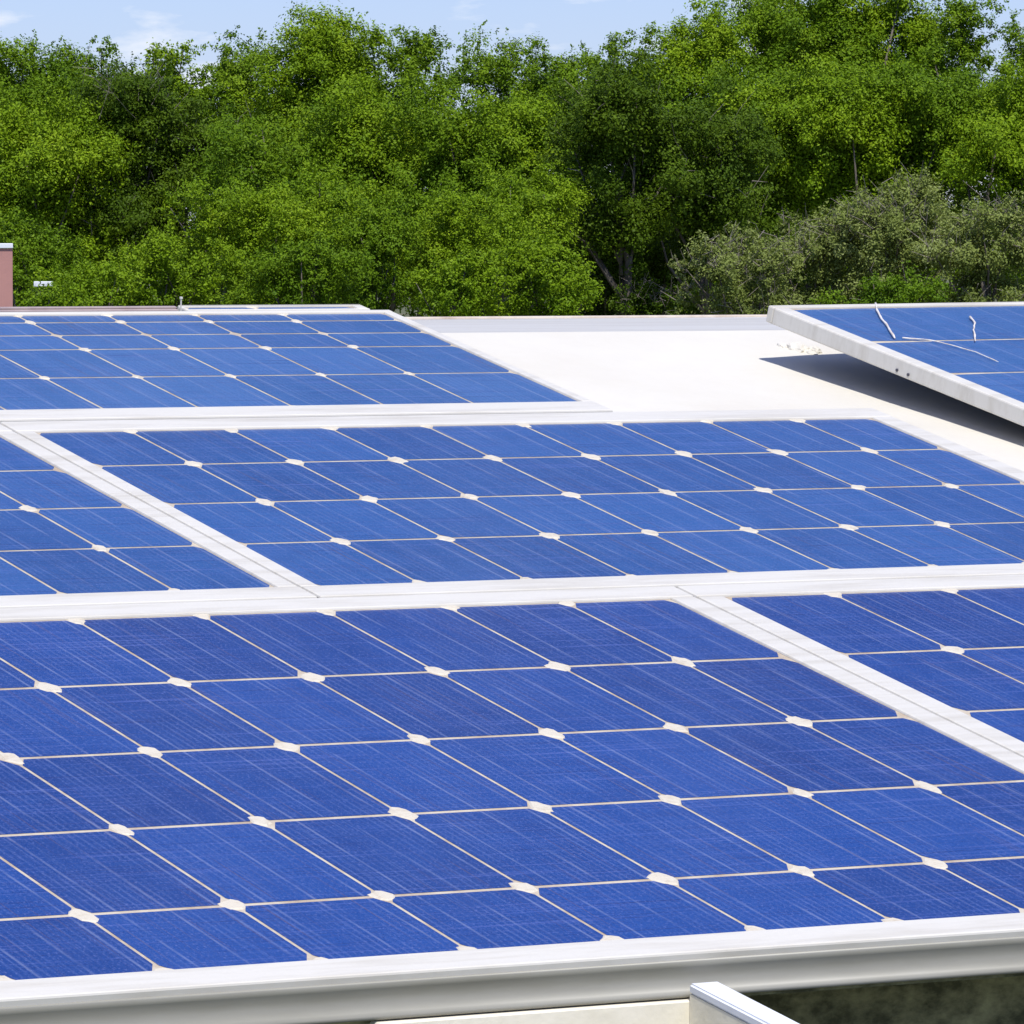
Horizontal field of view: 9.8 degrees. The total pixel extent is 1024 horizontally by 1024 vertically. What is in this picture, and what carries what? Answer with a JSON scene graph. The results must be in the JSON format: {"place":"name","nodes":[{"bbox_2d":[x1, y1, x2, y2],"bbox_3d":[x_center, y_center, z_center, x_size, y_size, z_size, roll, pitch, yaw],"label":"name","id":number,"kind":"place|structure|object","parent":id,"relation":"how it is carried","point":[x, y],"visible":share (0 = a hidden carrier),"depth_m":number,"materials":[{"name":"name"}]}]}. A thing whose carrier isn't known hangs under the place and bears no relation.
{"place":"outdoors","nodes":[
{"label":"outdoors","id":0,"kind":"place"},
{"bbox_2d":[0,243,12,306],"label":"pink building","id":1,"kind":"structure","parent":0,"point":[6,277],"depth_m":59.95,"materials":[{"name":"pink paint"}]},
{"bbox_2d":[0,0,1023,253],"label":"sky","id":2,"kind":"structure","parent":0,"point":[130,24],"materials":[{"name":"blue"}]},
{"bbox_2d":[141,267,1014,316],"bbox_3d":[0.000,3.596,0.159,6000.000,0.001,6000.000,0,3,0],"label":"ground","id":3,"kind":"structure","parent":0,"point":[402,312],"depth_m":342.25,"materials":[{"name":"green plant"}]},
{"bbox_2d":[34,281,52,294],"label":"sign","id":4,"kind":"object","parent":3,"relation":"on","point":[36,283],"visible":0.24,"depth_m":111.82,"materials":[{"name":"white metal"}]},
{"bbox_2d":[0,200,89,306],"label":"bush","id":5,"kind":"object","parent":3,"relation":"on","point":[48,249],"visible":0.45,"depth_m":123.83,"materials":[{"name":"green plant"}]},
{"bbox_2d":[0,29,97,306],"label":"tree","id":6,"kind":"object","parent":3,"relation":"on","point":[24,86],"visible":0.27,"depth_m":160.80,"materials":[{"name":"green plant"}]},
{"bbox_2d":[15,271,111,306],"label":"bush","id":7,"kind":"object","parent":3,"relation":"on","point":[45,298],"visible":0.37,"depth_m":105.86,"materials":[{"name":"green plant"}]},
{"bbox_2d":[13,253,147,305],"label":"bush","id":8,"kind":"object","parent":3,"relation":"on","point":[95,281],"visible":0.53,"depth_m":119.65,"materials":[{"name":"green plant"}]},
{"bbox_2d":[22,34,156,305],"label":"tree","id":9,"kind":"object","parent":3,"relation":"on","point":[84,58],"visible":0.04,"depth_m":163.37,"materials":[{"name":"green plant"}]},
{"bbox_2d":[0,76,201,303],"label":"tree","id":10,"kind":"object","parent":3,"relation":"on","point":[34,168],"visible":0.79,"depth_m":146.01,"materials":[{"name":"green plant"}]},
{"bbox_2d":[33,37,213,287],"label":"tree","id":11,"kind":"object","parent":3,"relation":"on","point":[152,116],"visible":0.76,"depth_m":147.04,"materials":[{"name":"green plant"}]},
{"bbox_2d":[91,218,235,308],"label":"bush","id":12,"kind":"object","parent":3,"relation":"on","point":[159,260],"visible":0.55,"depth_m":124.54,"materials":[{"name":"green plant"}]},
{"bbox_2d":[127,37,238,302],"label":"tree","id":13,"kind":"object","parent":3,"relation":"on","point":[157,53],"visible":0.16,"depth_m":159.40,"materials":[{"name":"green plant"}]},
{"bbox_2d":[130,82,280,303],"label":"tree","id":14,"kind":"object","parent":3,"relation":"on","point":[195,138],"visible":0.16,"depth_m":148.22,"materials":[{"name":"green plant"}]},
{"bbox_2d":[198,25,293,299],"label":"tree","id":15,"kind":"object","parent":3,"relation":"on","point":[226,64],"visible":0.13,"depth_m":161.99,"materials":[{"name":"green plant"}]},
{"bbox_2d":[146,174,355,304],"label":"tree","id":16,"kind":"object","parent":3,"relation":"on","point":[268,217],"visible":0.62,"depth_m":129.43,"materials":[{"name":"green plant"}]},
{"bbox_2d":[169,71,380,285],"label":"tree","id":17,"kind":"object","parent":3,"relation":"on","point":[257,162],"visible":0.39,"depth_m":145.29,"materials":[{"name":"green plant"}]},
{"bbox_2d":[201,157,403,304],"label":"tree","id":18,"kind":"object","parent":3,"relation":"on","point":[320,193],"visible":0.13,"depth_m":132.25,"materials":[{"name":"green plant"}]},
{"bbox_2d":[204,227,401,309],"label":"bush","id":19,"kind":"object","parent":3,"relation":"on","point":[286,267],"visible":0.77,"depth_m":122.56,"materials":[{"name":"green plant"}]},
{"bbox_2d":[208,0,399,300],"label":"tree","id":20,"kind":"object","parent":3,"relation":"on","point":[319,52],"visible":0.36,"depth_m":159.45,"materials":[{"name":"green plant"}]},
{"bbox_2d":[296,177,434,313],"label":"bush","id":21,"kind":"object","parent":3,"relation":"on","point":[381,231],"visible":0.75,"depth_m":128.47,"materials":[{"name":"green plant"}]},
{"bbox_2d":[286,56,496,311],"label":"tree","id":22,"kind":"object","parent":3,"relation":"on","point":[366,124],"visible":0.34,"depth_m":146.56,"materials":[{"name":"green plant"}]},
{"bbox_2d":[368,23,479,316],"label":"tree","id":23,"kind":"object","parent":3,"relation":"on","point":[416,52],"visible":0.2,"depth_m":158.28,"materials":[{"name":"green plant"}]},
{"bbox_2d":[403,241,525,316],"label":"bush","id":24,"kind":"object","parent":3,"relation":"on","point":[454,284],"visible":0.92,"depth_m":120.55,"materials":[{"name":"green plant"}]},
{"bbox_2d":[377,170,565,316],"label":"bush","id":25,"kind":"object","parent":3,"relation":"on","point":[444,243],"visible":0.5,"depth_m":130.32,"materials":[{"name":"green plant"}]},
{"bbox_2d":[374,86,606,302],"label":"tree","id":26,"kind":"object","parent":3,"relation":"on","point":[444,132],"visible":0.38,"depth_m":145.16,"materials":[{"name":"green plant"}]},
{"bbox_2d":[426,19,574,310],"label":"tree","id":27,"kind":"object","parent":3,"relation":"on","point":[502,69],"visible":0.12,"depth_m":162.23,"materials":[{"name":"green plant"}]},
{"bbox_2d":[0,314,1023,1023],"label":"house","id":28,"kind":"structure","parent":3,"relation":"on","point":[672,362],"depth_m":7.28,"materials":[{"name":"grey paint"}]},
{"bbox_2d":[0,306,177,311],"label":"mounting rail","id":29,"kind":"object","parent":28,"relation":"on","point":[86,308],"visible":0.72,"depth_m":10.19,"materials":[{"name":"silver metal"}]},
{"bbox_2d":[0,424,316,608],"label":"solar panel","id":30,"kind":"object","parent":28,"relation":"on","point":[71,534],"visible":0.82,"depth_m":8.50,"materials":[{"name":"blue glass"}]},
{"bbox_2d":[179,297,182,310],"bbox_3d":[-0.567,-0.335,10.272,0.012,0.068,0.010,-3,10,-30],"label":"peg","id":31,"kind":"object","parent":28,"relation":"on","point":[180,298],"visible":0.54,"depth_m":10.27,"materials":[{"name":"white metal"}]},
{"bbox_2d":[177,304,369,310],"bbox_3d":[-0.411,-0.338,10.376,0.358,0.034,0.038,-1,15,-30],"label":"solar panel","id":32,"kind":"object","parent":28,"relation":"on","point":[270,307],"visible":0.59,"depth_m":10.37,"materials":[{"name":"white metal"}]},
{"bbox_2d":[0,310,612,421],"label":"solar panel","id":33,"kind":"object","parent":28,"relation":"on","point":[103,365],"visible":0.95,"depth_m":9.86,"materials":[{"name":"blue glass"}]},
{"bbox_2d":[0,586,1023,1006],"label":"solar panel","id":34,"kind":"object","parent":28,"relation":"on","point":[226,796],"visible":1,"depth_m":7.43,"materials":[{"name":"blue glass"}]},
{"bbox_2d":[0,408,1023,597],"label":"solar panel","id":35,"kind":"object","parent":28,"relation":"on","point":[342,506],"visible":0.96,"depth_m":9.14,"materials":[{"name":"blue glass"}]},
{"bbox_2d":[677,575,1023,757],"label":"solar panel","id":36,"kind":"object","parent":28,"relation":"on","point":[950,649],"visible":0.81,"depth_m":8.48,"materials":[{"name":"blue glass"}]},
{"bbox_2d":[766,302,1023,425],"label":"solar panel","id":37,"kind":"object","parent":28,"relation":"on","point":[862,333],"visible":1,"depth_m":10.48,"materials":[{"name":"blue glass"}]},
{"bbox_2d":[874,302,894,338],"bbox_3d":[0.656,-0.339,10.594,0.009,0.062,0.269,0,3,-4],"label":"twig","id":38,"kind":"object","parent":37,"relation":"attached to","point":[885,323],"visible":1,"depth_m":10.58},
{"bbox_2d":[902,337,997,361],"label":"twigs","id":39,"kind":"object","parent":37,"relation":"on","point":[947,344],"visible":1,"depth_m":10.48,"materials":[{"name":"beige wood"}]},
{"bbox_2d":[969,316,975,340],"bbox_3d":[0.821,-0.326,10.645,0.010,0.043,0.199,0,3,1],"label":"cable","id":40,"kind":"object","parent":37,"relation":"on","point":[972,319],"visible":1,"depth_m":10.66,"materials":[{"name":"white plastic"}]},
{"bbox_2d":[432,50,616,297],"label":"tree","id":41,"kind":"object","parent":3,"relation":"on","point":[526,118],"visible":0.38,"depth_m":145.51,"materials":[{"name":"green plant"}]},
{"bbox_2d":[458,135,595,312],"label":"tree","id":42,"kind":"object","parent":3,"relation":"on","point":[532,198],"visible":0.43,"depth_m":134.64,"materials":[{"name":"green plant"}]},
{"bbox_2d":[481,223,604,315],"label":"bush","id":43,"kind":"object","parent":3,"relation":"on","point":[568,296],"visible":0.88,"depth_m":121.50,"materials":[{"name":"green plant"}]},
{"bbox_2d":[518,31,610,308],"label":"tree","id":44,"kind":"object","parent":3,"relation":"on","point":[567,60],"visible":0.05,"depth_m":164.48,"materials":[{"name":"green plant"}]},
{"bbox_2d":[544,195,653,315],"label":"tree","id":45,"kind":"object","parent":3,"relation":"on","point":[612,267],"visible":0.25,"depth_m":139.98,"materials":[{"name":"green plant"}]},
{"bbox_2d":[488,46,744,314],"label":"tree","id":46,"kind":"object","parent":3,"relation":"on","point":[621,117],"visible":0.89,"depth_m":137.44,"materials":[{"name":"green plant"}]},
{"bbox_2d":[565,22,685,287],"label":"tree","id":47,"kind":"object","parent":3,"relation":"on","point":[610,45],"visible":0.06,"depth_m":161.12,"materials":[{"name":"green plant"}]},
{"bbox_2d":[599,271,687,314],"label":"bush","id":48,"kind":"object","parent":3,"relation":"on","point":[645,299],"visible":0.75,"depth_m":137.66,"materials":[{"name":"green plant"}]},
{"bbox_2d":[632,221,716,314],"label":"tree","id":49,"kind":"object","parent":3,"relation":"on","point":[657,269],"visible":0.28,"depth_m":140.89,"materials":[{"name":"green plant"}]},
{"bbox_2d":[585,67,801,314],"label":"tree","id":50,"kind":"object","parent":3,"relation":"on","point":[741,211],"visible":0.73,"depth_m":138.13,"materials":[{"name":"green plant"}]},
{"bbox_2d":[625,0,783,314],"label":"tree","id":51,"kind":"object","parent":3,"relation":"on","point":[714,37],"visible":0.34,"depth_m":159.89,"materials":[{"name":"green plant"}]},
{"bbox_2d":[603,54,855,278],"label":"tree","id":52,"kind":"object","parent":3,"relation":"on","point":[759,107],"visible":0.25,"depth_m":146.31,"materials":[{"name":"green plant"}]},
{"bbox_2d":[660,221,813,314],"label":"bush","id":53,"kind":"object","parent":3,"relation":"on","point":[764,271],"visible":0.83,"depth_m":125.67,"materials":[{"name":"green plant"}]},
{"bbox_2d":[690,982,798,1023],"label":"wall","id":54,"kind":"structure","parent":3,"relation":"on","point":[715,1003],"depth_m":6.78,"materials":[{"name":"white paint"}]},
{"bbox_2d":[686,0,934,303],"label":"tree","id":55,"kind":"object","parent":3,"relation":"on","point":[787,31],"visible":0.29,"depth_m":161.96,"materials":[{"name":"green plant"}]},
{"bbox_2d":[715,197,906,304],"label":"bush","id":56,"kind":"object","parent":3,"relation":"on","point":[813,251],"visible":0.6,"depth_m":128.41,"materials":[{"name":"green plant"}]},
{"bbox_2d":[711,40,977,297],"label":"tree","id":57,"kind":"object","parent":3,"relation":"on","point":[840,114],"visible":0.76,"depth_m":145.86,"materials":[{"name":"green plant"}]},
{"bbox_2d":[808,260,960,304],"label":"bush","id":58,"kind":"object","parent":3,"relation":"on","point":[900,293],"visible":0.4,"depth_m":120.57,"materials":[{"name":"green plant"}]},
{"bbox_2d":[805,163,979,303],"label":"bush","id":59,"kind":"object","parent":3,"relation":"on","point":[883,228],"visible":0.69,"depth_m":127.42,"materials":[{"name":"green plant"}]},
{"bbox_2d":[772,31,1012,302],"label":"tree","id":60,"kind":"object","parent":3,"relation":"on","point":[949,95],"visible":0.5,"depth_m":146.68,"materials":[{"name":"green plant"}]},
{"bbox_2d":[811,0,1011,303],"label":"tree","id":61,"kind":"object","parent":3,"relation":"on","point":[915,29],"visible":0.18,"depth_m":162.76,"materials":[{"name":"green plant"}]},
{"bbox_2d":[902,0,1015,302],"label":"tree","id":62,"kind":"object","parent":3,"relation":"on","point":[961,23],"visible":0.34,"depth_m":161.35,"materials":[{"name":"green plant"}]},
{"bbox_2d":[903,183,1023,302],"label":"bush","id":63,"kind":"object","parent":3,"relation":"on","point":[972,252],"visible":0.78,"depth_m":126.44,"materials":[{"name":"green plant"}]},
{"bbox_2d":[923,53,1023,301],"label":"tree","id":64,"kind":"object","parent":3,"relation":"on","point":[979,153],"visible":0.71,"depth_m":144.81,"materials":[{"name":"green plant"}]},
{"bbox_2d":[985,9,1023,299],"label":"tree","id":65,"kind":"object","parent":3,"relation":"on","point":[1016,33],"visible":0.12,"depth_m":160.43,"materials":[{"name":"green plant"}]},
{"bbox_2d":[777,342,821,354],"bbox_3d":[0.518,-0.290,10.734,0.064,0.024,0.086,-1,15,-30],"label":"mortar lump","id":66,"kind":"object","parent":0,"point":[800,347],"visible":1,"depth_m":10.72,"materials":[{"name":"beige concrete"}]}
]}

